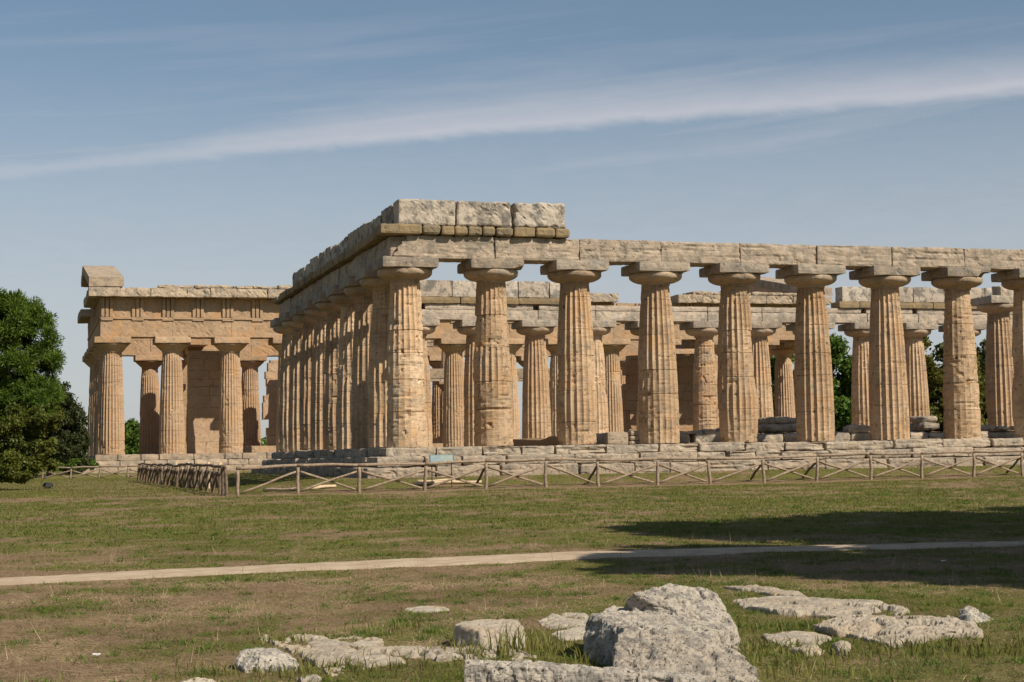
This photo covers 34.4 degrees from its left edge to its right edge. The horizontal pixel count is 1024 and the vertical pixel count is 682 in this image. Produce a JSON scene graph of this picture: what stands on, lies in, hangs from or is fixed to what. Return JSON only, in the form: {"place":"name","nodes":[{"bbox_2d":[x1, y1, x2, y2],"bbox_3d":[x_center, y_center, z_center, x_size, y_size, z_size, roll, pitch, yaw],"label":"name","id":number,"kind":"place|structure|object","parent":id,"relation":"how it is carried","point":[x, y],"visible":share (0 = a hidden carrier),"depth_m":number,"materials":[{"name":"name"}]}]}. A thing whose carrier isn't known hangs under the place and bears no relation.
{"place":"outdoors","nodes":[
{"label":"outdoors","id":0,"kind":"place"},
{"bbox_2d":[0,464,1023,681],"bbox_3d":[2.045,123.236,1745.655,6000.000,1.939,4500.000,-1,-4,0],"label":"ground","id":1,"kind":"structure","parent":0,"point":[688,481],"depth_m":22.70,"materials":[{"name":"green plant"}]},
{"bbox_2d":[0,400,64,484],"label":"shrub","id":2,"kind":"object","parent":1,"relation":"on","point":[18,425],"visible":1,"depth_m":63.58,"materials":[{"name":"green plant"}]},
{"bbox_2d":[0,287,67,440],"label":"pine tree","id":3,"kind":"object","parent":1,"relation":"on","point":[23,319],"visible":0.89,"depth_m":65.24,"materials":[{"name":"green plant"}]},
{"bbox_2d":[43,483,52,488],"bbox_3d":[-18.150,5.667,64.689,0.405,0.255,0.256,1,-5,-29],"label":"floodlight","id":4,"kind":"object","parent":1,"relation":"on","point":[48,485],"visible":0.96,"depth_m":64.60,"materials":[{"name":"black plastic"}]},
{"bbox_2d":[23,381,88,475],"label":"evergreen tree","id":5,"kind":"object","parent":1,"relation":"on","point":[64,446],"visible":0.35,"depth_m":120.54,"materials":[{"name":"green plant"}]},
{"bbox_2d":[47,402,91,473],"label":"evergreen tree","id":6,"kind":"object","parent":1,"relation":"on","point":[86,442],"visible":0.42,"depth_m":121.31,"materials":[{"name":"green plant"}]},
{"bbox_2d":[57,457,81,474],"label":"shrub","id":7,"kind":"object","parent":1,"relation":"on","point":[72,462],"visible":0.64,"depth_m":120.40,"materials":[{"name":"green plant"}]},
{"bbox_2d":[77,455,98,472],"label":"shrub","id":8,"kind":"object","parent":1,"relation":"on","point":[92,462],"visible":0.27,"depth_m":122.41,"materials":[{"name":"green plant"}]},
{"bbox_2d":[41,465,216,478],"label":"wooden fence","id":9,"kind":"object","parent":1,"relation":"on","point":[100,469],"visible":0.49,"depth_m":113.63,"materials":[{"name":"brown wood"}]},
{"bbox_2d":[124,418,139,453],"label":"broadleaf tree","id":10,"kind":"object","parent":1,"relation":"on","point":[132,429],"visible":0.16,"depth_m":182.21,"materials":[{"name":"green plant"}]},
{"bbox_2d":[55,437,266,470],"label":"woodland","id":11,"kind":"object","parent":1,"relation":"on","point":[263,440],"depth_m":237.36,"materials":[{"name":"green plant"}]},
{"bbox_2d":[137,462,228,495],"bbox_3d":[-13.892,5.634,68.539,0.783,1.247,39.000,0,-4,-17],"label":"wooden fence","id":12,"kind":"object","parent":1,"relation":"on","point":[187,473],"visible":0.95,"depth_m":62.02,"materials":[{"name":"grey wood"}]},
{"bbox_2d":[181,677,215,681],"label":"stone slab","id":13,"kind":"structure","parent":1,"relation":"on","point":[197,679],"depth_m":11.25,"materials":[{"name":"grey stone"}]},
{"bbox_2d":[235,647,298,672],"bbox_3d":[-1.746,2.338,11.853,0.493,0.245,0.460,-1,-4,0],"label":"boulder","id":14,"kind":"object","parent":1,"relation":"on","point":[246,659],"visible":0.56,"depth_m":11.74,"materials":[{"name":"stone"}]},
{"bbox_2d":[263,488,295,491],"bbox_3d":[-7.294,4.665,51.857,0.122,0.149,2.063,2,-5,-36],"label":"peeled pole","id":15,"kind":"object","parent":1,"relation":"on","point":[277,489],"visible":0.93,"depth_m":51.80,"materials":[{"name":"brown wood"}]},
{"bbox_2d":[296,674,321,681],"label":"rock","id":16,"kind":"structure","parent":1,"relation":"on","point":[312,677],"depth_m":11.17,"materials":[{"name":"grey stone"}]},
{"bbox_2d":[310,484,335,489],"bbox_3d":[-5.909,4.561,51.622,0.948,0.148,0.122,2,-5,-39],"label":"peeled pole","id":17,"kind":"object","parent":1,"relation":"on","point":[325,486],"visible":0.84,"depth_m":51.62,"materials":[{"name":"brown wood"}]},
{"bbox_2d":[332,635,383,647],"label":"stone slab","id":18,"kind":"structure","parent":1,"relation":"on","point":[364,643],"depth_m":13.14,"materials":[{"name":"grey stone"}]},
{"bbox_2d":[258,633,463,676],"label":"stone slab","id":19,"kind":"structure","parent":1,"relation":"on","point":[323,645],"depth_m":12.30,"materials":[{"name":"grey stone"}]},
{"bbox_2d":[405,606,449,612],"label":"stone slab","id":20,"kind":"structure","parent":1,"relation":"on","point":[426,609],"depth_m":15.63,"materials":[{"name":"grey stone"}]},
{"bbox_2d":[417,479,454,481],"bbox_3d":[-2.443,4.516,53.359,1.234,0.137,0.111,0,-4,-14],"label":"peeled pole","id":21,"kind":"object","parent":1,"relation":"on","point":[433,480],"visible":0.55,"depth_m":53.30,"materials":[{"name":"brown wood"}]},
{"bbox_2d":[429,454,453,487],"bbox_3d":[-2.218,4.164,52.237,0.780,1.147,0.366,-1,-4,-5],"label":"information panel","id":22,"kind":"object","parent":1,"relation":"on","point":[437,458],"visible":0.78,"depth_m":52.26,"materials":[{"name":"paint"}]},
{"bbox_2d":[413,480,481,484],"bbox_3d":[-2.057,4.535,52.976,2.255,0.136,0.112,0,-4,-17],"label":"peeled pole","id":23,"kind":"object","parent":1,"relation":"on","point":[435,482],"visible":0.65,"depth_m":52.93,"materials":[{"name":"brown wood"}]},
{"bbox_2d":[75,265,832,472],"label":"ancient temple","id":24,"kind":"structure","parent":1,"relation":"on","point":[203,407],"depth_m":132.06,"materials":[{"name":"stone"}]},
{"bbox_2d":[454,619,526,649],"bbox_3d":[-0.163,2.348,12.918,0.580,0.302,0.915,-1,-4,0],"label":"stone block","id":25,"kind":"object","parent":1,"relation":"on","point":[463,630],"depth_m":12.72,"materials":[{"name":"grey stone"}]},
{"bbox_2d":[460,645,536,660],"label":"stone slab","id":26,"kind":"structure","parent":1,"relation":"on","point":[520,654],"depth_m":12.20,"materials":[{"name":"grey stone"}]},
{"bbox_2d":[60,610,1023,681],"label":"tall grass","id":27,"kind":"structure","parent":1,"relation":"on","point":[501,650],"depth_m":12.00,"materials":[{"name":"green plant"}]},
{"bbox_2d":[538,612,588,640],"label":"stone slab","id":28,"kind":"structure","parent":1,"relation":"on","point":[576,632],"depth_m":14.09,"materials":[{"name":"grey stone"}]},
{"bbox_2d":[464,659,706,681],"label":"stone slab","id":29,"kind":"structure","parent":1,"relation":"on","point":[477,670],"depth_m":10.47,"materials":[{"name":"stone"}]},
{"bbox_2d":[235,449,1023,495],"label":"wooden fence","id":30,"kind":"object","parent":1,"relation":"on","point":[485,467],"visible":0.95,"depth_m":53.37,"materials":[{"name":"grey wood"}]},
{"bbox_2d":[251,199,1023,477],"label":"ancient temple","id":31,"kind":"structure","parent":1,"relation":"on","point":[365,309],"depth_m":61.18,"materials":[{"name":"stone"}]},
{"bbox_2d":[601,430,638,444],"bbox_3d":[4.275,3.696,62.810,1.710,0.614,0.835,0,-4,-17],"label":"rubble pile","id":32,"kind":"object","parent":31,"relation":"on","point":[629,437],"visible":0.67,"depth_m":62.39,"materials":[{"name":"stone"}]},
{"bbox_2d":[758,416,796,433],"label":"rubble pile","id":33,"kind":"object","parent":31,"relation":"on","point":[768,425],"visible":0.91,"depth_m":67.53,"materials":[{"name":"stone"}]},
{"bbox_2d":[909,416,938,431],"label":"rubble pile","id":34,"kind":"object","parent":31,"relation":"on","point":[923,423],"visible":0.94,"depth_m":70.57,"materials":[{"name":"stone"}]},
{"bbox_2d":[583,583,739,665],"bbox_3d":[1.188,2.164,12.416,1.022,0.635,1.893,-2,-4,21],"label":"boulder","id":35,"kind":"object","parent":1,"relation":"on","point":[687,611],"visible":0.59,"depth_m":12.24,"materials":[{"name":"stone"}]},
{"bbox_2d":[611,625,760,681],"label":"boulder","id":36,"kind":"object","parent":1,"relation":"on","point":[636,648],"visible":0.8,"depth_m":11.09,"materials":[{"name":"stone"}]},
{"bbox_2d":[722,584,806,596],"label":"stone slab","id":37,"kind":"structure","parent":1,"relation":"on","point":[774,591],"depth_m":16.84,"materials":[{"name":"grey stone"}]},
{"bbox_2d":[770,354,793,416],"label":"broadleaf tree","id":38,"kind":"object","parent":1,"relation":"on","point":[772,362],"visible":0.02,"depth_m":189.56,"materials":[{"name":"green plant"}]},
{"bbox_2d":[762,631,831,647],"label":"stone slab","id":39,"kind":"structure","parent":1,"relation":"on","point":[806,637],"depth_m":12.80,"materials":[{"name":"grey stone"}]},
{"bbox_2d":[790,644,824,656],"bbox_3d":[2.187,2.344,12.139,0.288,0.213,0.450,-1,-4,0],"label":"rock","id":40,"kind":"object","parent":1,"relation":"on","point":[811,649],"depth_m":12.06,"materials":[{"name":"grey stone"}]},
{"bbox_2d":[733,596,910,618],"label":"stone slab","id":41,"kind":"structure","parent":1,"relation":"on","point":[799,606],"depth_m":14.94,"materials":[{"name":"grey stone"}]},
{"bbox_2d":[793,333,851,432],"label":"broadleaf tree","id":42,"kind":"object","parent":1,"relation":"on","point":[842,395],"visible":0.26,"depth_m":169.53,"materials":[{"name":"green plant"}]},
{"bbox_2d":[832,640,850,655],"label":"rock","id":43,"kind":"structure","parent":1,"relation":"on","point":[841,643],"depth_m":12.05,"materials":[{"name":"grey stone"}]},
{"bbox_2d":[812,614,982,647],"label":"stone slab","id":44,"kind":"structure","parent":1,"relation":"on","point":[861,626],"depth_m":13.06,"materials":[{"name":"grey stone"}]},
{"bbox_2d":[923,336,987,431],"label":"broadleaf tree","id":45,"kind":"object","parent":1,"relation":"on","point":[935,384],"visible":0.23,"depth_m":157.65,"materials":[{"name":"green plant"}]},
{"bbox_2d":[936,338,987,431],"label":"broadleaf tree","id":46,"kind":"object","parent":1,"relation":"on","point":[982,350],"depth_m":163.35,"materials":[{"name":"green plant"}]},
{"bbox_2d":[958,605,992,622],"bbox_3d":[3.929,2.353,13.874,0.354,0.240,0.424,-1,-4,0],"label":"boulder","id":47,"kind":"object","parent":1,"relation":"on","point":[968,611],"visible":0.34,"depth_m":13.94,"materials":[{"name":"stone"}]},
{"bbox_2d":[977,365,987,424],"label":"broadleaf tree","id":48,"kind":"object","parent":1,"relation":"on","point":[984,389],"visible":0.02,"depth_m":160.99,"materials":[{"name":"green plant"}]},
{"bbox_2d":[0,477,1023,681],"bbox_3d":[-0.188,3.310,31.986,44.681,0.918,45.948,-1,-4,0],"label":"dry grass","id":49,"kind":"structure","parent":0,"point":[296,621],"depth_m":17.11,"materials":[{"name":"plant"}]},
{"bbox_2d":[0,541,1023,584],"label":"path","id":50,"kind":"structure","parent":0,"point":[411,562],"depth_m":22.08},
{"bbox_2d":[0,0,1023,453],"label":"sky","id":51,"kind":"structure","parent":0,"point":[158,142],"materials":[{"name":"blue"}]}
]}

